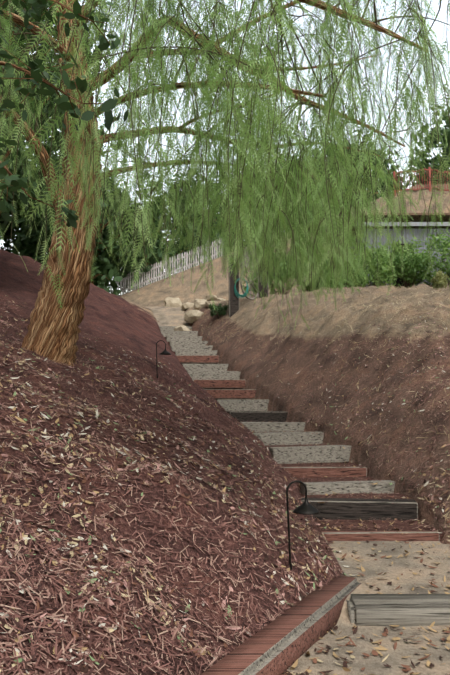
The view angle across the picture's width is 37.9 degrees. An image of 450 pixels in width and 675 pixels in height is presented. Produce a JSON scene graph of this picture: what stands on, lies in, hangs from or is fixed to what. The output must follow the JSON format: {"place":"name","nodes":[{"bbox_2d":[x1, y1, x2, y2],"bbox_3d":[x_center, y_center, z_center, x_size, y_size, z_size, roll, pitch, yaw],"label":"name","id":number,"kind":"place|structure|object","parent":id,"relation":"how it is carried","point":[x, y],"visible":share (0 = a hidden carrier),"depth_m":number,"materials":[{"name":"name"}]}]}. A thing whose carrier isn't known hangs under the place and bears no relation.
{"place":"outdoors","nodes":[
{"label":"outdoors","id":0,"kind":"place"},
{"bbox_2d":[0,184,449,674],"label":"ground","id":1,"kind":"structure","parent":0,"point":[128,321],"depth_m":7.42,"materials":[{"name":"brown soil"}]},
{"bbox_2d":[0,124,60,253],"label":"tree","id":2,"kind":"object","parent":1,"relation":"on","point":[10,223],"depth_m":34.17,"materials":[{"name":"green plant"}]},
{"bbox_2d":[0,95,62,254],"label":"tree","id":3,"kind":"object","parent":1,"relation":"on","point":[16,233],"visible":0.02,"depth_m":32.34,"materials":[{"name":"green plant"}]},
{"bbox_2d":[0,2,63,204],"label":"tree","id":4,"kind":"object","parent":1,"relation":"on","point":[11,168],"visible":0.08,"depth_m":14.21,"materials":[{"name":"green plant"}]},
{"bbox_2d":[2,2,64,208],"bbox_3d":[-9.933,-9.672,26.241,9.241,12.554,9.995,0,-5,1],"label":"tree","id":5,"kind":"object","parent":1,"relation":"on","point":[52,146],"depth_m":26.85,"materials":[{"name":"green plant"}]},
{"bbox_2d":[0,0,112,215],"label":"tree","id":6,"kind":"object","parent":1,"relation":"on","point":[15,198],"visible":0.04,"depth_m":17.45,"materials":[{"name":"green plant"}]},
{"bbox_2d":[0,0,128,224],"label":"bank tree","id":7,"kind":"object","parent":1,"relation":"on","point":[38,97],"visible":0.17,"depth_m":13.77,"materials":[{"name":"green plant"}]},
{"bbox_2d":[0,171,147,275],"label":"tree","id":8,"kind":"object","parent":1,"relation":"on","point":[19,216],"visible":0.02,"depth_m":34.61,"materials":[{"name":"green plant"}]},
{"bbox_2d":[11,165,158,295],"bbox_3d":[-6.696,-4.769,31.195,6.888,6.945,7.228,0,-5,1],"label":"tree","id":9,"kind":"object","parent":1,"relation":"on","point":[27,245],"visible":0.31,"depth_m":30.47,"materials":[{"name":"green plant"}]},
{"bbox_2d":[0,216,245,295],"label":"fence hedge","id":10,"kind":"object","parent":1,"relation":"on","point":[13,247],"visible":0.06,"depth_m":34.05,"materials":[{"name":"green plant"}]},
{"bbox_2d":[106,173,220,292],"bbox_3d":[-4.126,-5.448,36.622,8.508,7.298,6.911,0,-5,1],"label":"tree","id":11,"kind":"object","parent":1,"relation":"on","point":[157,244],"visible":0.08,"depth_m":34.79,"materials":[{"name":"green plant"}]},
{"bbox_2d":[104,239,223,295],"bbox_3d":[-4.665,-3.264,32.741,9.317,3.675,0.122,0,-5,-3],"label":"picket fence","id":12,"kind":"object","parent":1,"relation":"on","point":[154,278],"visible":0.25,"depth_m":32.77,"materials":[{"name":"white wood"}]},
{"bbox_2d":[156,340,171,377],"bbox_3d":[-0.966,0.380,10.521,0.223,0.676,0.198,-3,-6,28],"label":"path light","id":13,"kind":"object","parent":1,"relation":"on","point":[165,352],"visible":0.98,"depth_m":10.49,"materials":[{"name":"brown metal"}]},
{"bbox_2d":[164,297,182,306],"bbox_3d":[-1.958,-1.236,24.695,0.725,0.561,0.594,0,-5,1],"label":"boulder","id":14,"kind":"object","parent":1,"relation":"on","point":[172,302],"visible":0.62,"depth_m":24.46,"materials":[{"name":"stone"}]},
{"bbox_2d":[174,325,189,330],"bbox_3d":[-1.430,-0.213,21.555,0.554,0.419,0.396,-2,-5,20],"label":"boulder","id":15,"kind":"object","parent":1,"relation":"on","point":[181,328],"visible":0.5,"depth_m":21.45,"materials":[{"name":"stone"}]},
{"bbox_2d":[181,302,193,309],"bbox_3d":[-1.330,-1.125,23.756,0.442,0.321,0.582,-4,-7,41],"label":"boulder","id":16,"kind":"object","parent":1,"relation":"on","point":[186,306],"visible":0.62,"depth_m":23.55,"materials":[{"name":"stone"}]},
{"bbox_2d":[184,310,203,323],"bbox_3d":[-1.067,-0.696,22.120,0.776,0.455,0.451,-5,-7,43],"label":"boulder","id":17,"kind":"object","parent":1,"relation":"on","point":[191,316],"visible":0.83,"depth_m":21.93,"materials":[{"name":"stone"}]},
{"bbox_2d":[193,300,207,309],"bbox_3d":[-0.834,-1.121,22.735,0.536,0.387,0.490,0,-5,1],"label":"boulder","id":18,"kind":"object","parent":1,"relation":"on","point":[199,304],"visible":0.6,"depth_m":22.55,"materials":[{"name":"stone"}]},
{"bbox_2d":[206,295,216,300],"bbox_3d":[-0.473,-1.376,23.178,0.406,0.254,0.481,0,-5,1],"label":"boulder","id":19,"kind":"object","parent":1,"relation":"on","point":[209,297],"visible":0.69,"depth_m":23.01,"materials":[{"name":"stone"}]},
{"bbox_2d":[205,301,217,306],"bbox_3d":[-0.462,-1.122,22.363,0.434,0.214,0.524,0,-5,1],"label":"boulder","id":20,"kind":"object","parent":1,"relation":"on","point":[208,303],"visible":0.6,"depth_m":22.15,"materials":[{"name":"stone"}]},
{"bbox_2d":[144,167,291,264],"bbox_3d":[-0.669,-6.339,37.852,7.493,7.062,8.243,-4,-7,40],"label":"tree","id":21,"kind":"object","parent":1,"relation":"on","point":[181,210],"visible":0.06,"depth_m":36.27,"materials":[{"name":"green plant"}]},
{"bbox_2d":[208,303,228,318],"bbox_3d":[-0.220,-0.846,20.720,0.648,0.540,0.742,2,-5,-17],"label":"bush","id":22,"kind":"object","parent":1,"relation":"on","point":[219,309],"visible":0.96,"depth_m":20.62,"materials":[{"name":"green plant"}]},
{"bbox_2d":[0,299,449,674],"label":"bark shreds","id":23,"kind":"object","parent":1,"relation":"on","point":[47,629],"visible":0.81,"depth_m":4.10,"materials":[{"name":"brown wood"}]},
{"bbox_2d":[0,295,449,674],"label":"leaf litter","id":24,"kind":"object","parent":1,"relation":"on","point":[84,668],"visible":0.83,"depth_m":4.70,"materials":[{"name":"brown plant"}]},
{"bbox_2d":[0,0,449,365],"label":"pepper tree","id":25,"kind":"object","parent":1,"relation":"on","point":[243,209],"depth_m":4.88,"materials":[{"name":"green plant"}]},
{"bbox_2d":[0,0,127,228],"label":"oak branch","id":26,"kind":"object","parent":25,"relation":"attached to","point":[34,69],"visible":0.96,"depth_m":2.75,"materials":[{"name":"green plant"}]},
{"bbox_2d":[229,239,267,316],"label":"gate posts","id":27,"kind":"object","parent":1,"relation":"on","point":[233,303],"visible":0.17,"depth_m":20.05,"materials":[{"name":"brown wood"}]},
{"bbox_2d":[234,278,248,297],"bbox_3d":[0.497,-1.508,19.964,0.445,0.635,0.070,0,-5,1],"label":"garden hose","id":28,"kind":"object","parent":27,"relation":"attached to","point":[239,295],"visible":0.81,"depth_m":19.95,"materials":[{"name":"teal rubber"}]},
{"bbox_2d":[234,245,257,267],"bbox_3d":[0.692,-2.528,20.509,0.752,0.551,0.034,-23,0,-12],"label":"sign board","id":29,"kind":"object","parent":27,"relation":"attached to","point":[247,259],"visible":0.1,"depth_m":20.49,"materials":[{"name":"wood"}]},
{"bbox_2d":[240,265,257,299],"bbox_3d":[0.791,-1.706,20.366,0.180,1.108,1.109,-4,-6,35],"label":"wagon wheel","id":30,"kind":"object","parent":27,"relation":"attached to","point":[246,296],"visible":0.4,"depth_m":20.31,"materials":[{"name":"grey wood"}]},
{"bbox_2d":[243,245,317,295],"bbox_3d":[1.984,-2.383,23.834,2.570,2.089,2.270,2,-5,-18],"label":"terrace bush","id":31,"kind":"object","parent":1,"relation":"on","point":[270,286],"visible":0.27,"depth_m":23.63,"materials":[{"name":"green plant"}]},
{"bbox_2d":[157,321,443,540],"bbox_3d":[-0.217,0.485,15.952,2.379,4.890,19.252,1,-5,-14],"label":"outdoor stairs","id":32,"kind":"structure","parent":1,"relation":"on","point":[236,400],"depth_m":9.45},
{"bbox_2d":[286,480,319,569],"bbox_3d":[0.584,1.383,4.745,0.200,0.693,0.222,-4,-6,37],"label":"path light","id":33,"kind":"object","parent":1,"relation":"on","point":[305,508],"visible":0.98,"depth_m":4.72,"materials":[{"name":"brown metal"}]},
{"bbox_2d":[254,147,351,229],"bbox_3d":[4.133,-7.988,38.382,7.530,6.313,7.612,0,-5,1],"label":"tree","id":34,"kind":"object","parent":1,"relation":"on","point":[299,183],"visible":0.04,"depth_m":36.96,"materials":[{"name":"green plant"}]},
{"bbox_2d":[288,247,349,291],"bbox_3d":[3.423,-2.505,24.795,2.530,2.346,2.536,0,-5,1],"label":"terrace bush","id":35,"kind":"object","parent":1,"relation":"on","point":[308,286],"visible":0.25,"depth_m":24.48,"materials":[{"name":"green plant"}]},
{"bbox_2d":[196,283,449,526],"bbox_3d":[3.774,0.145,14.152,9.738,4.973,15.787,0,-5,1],"label":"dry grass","id":36,"kind":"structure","parent":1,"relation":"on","point":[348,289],"depth_m":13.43,"materials":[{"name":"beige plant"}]},
{"bbox_2d":[200,575,449,674],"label":"sleepers","id":37,"kind":"object","parent":1,"relation":"on","point":[280,644],"visible":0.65,"depth_m":4.27},
{"bbox_2d":[317,250,371,287],"bbox_3d":[4.590,-2.530,25.202,2.100,1.885,2.172,0,-5,1],"label":"terrace bush","id":38,"kind":"object","parent":1,"relation":"on","point":[362,281],"visible":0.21,"depth_m":24.76,"materials":[{"name":"green plant"}]},
{"bbox_2d":[305,130,403,208],"bbox_3d":[7.889,-9.160,40.376,6.586,6.274,7.817,-2,-5,19],"label":"tree","id":39,"kind":"object","parent":1,"relation":"on","point":[384,170],"visible":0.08,"depth_m":38.56,"materials":[{"name":"green plant"}]},
{"bbox_2d":[348,242,400,287],"bbox_3d":[5.680,-2.720,25.837,2.107,2.130,2.492,0,-5,1],"label":"terrace bush","id":40,"kind":"object","parent":1,"relation":"on","point":[383,271],"visible":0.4,"depth_m":25.16,"materials":[{"name":"green plant"}]},
{"bbox_2d":[344,213,449,287],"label":"building","id":41,"kind":"structure","parent":1,"relation":"on","point":[416,221],"depth_m":27.34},
{"bbox_2d":[382,237,439,287],"bbox_3d":[7.187,-2.918,26.074,2.389,2.320,2.156,-4,-6,39],"label":"terrace bush","id":42,"kind":"object","parent":1,"relation":"on","point":[411,260],"visible":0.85,"depth_m":25.72,"materials":[{"name":"green plant"}]},
{"bbox_2d":[393,167,448,194],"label":"red railing","id":43,"kind":"object","parent":1,"relation":"on","point":[429,169],"visible":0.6,"depth_m":33.89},
{"bbox_2d":[403,98,449,187],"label":"tree","id":44,"kind":"object","parent":1,"relation":"on","point":[437,159],"visible":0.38,"depth_m":40.84,"materials":[{"name":"green plant"}]},
{"bbox_2d":[410,230,449,284],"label":"terrace bush","id":45,"kind":"object","parent":1,"relation":"on","point":[444,246],"visible":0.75,"depth_m":25.32,"materials":[{"name":"green plant"}]},
{"bbox_2d":[431,271,449,288],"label":"shrub","id":46,"kind":"object","parent":1,"relation":"on","point":[440,278],"visible":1,"depth_m":15.57,"materials":[{"name":"green plant"}]},
{"bbox_2d":[0,0,449,294],"label":"sky","id":47,"kind":"structure","parent":0,"point":[437,27],"materials":[{"name":"white"}]}
]}

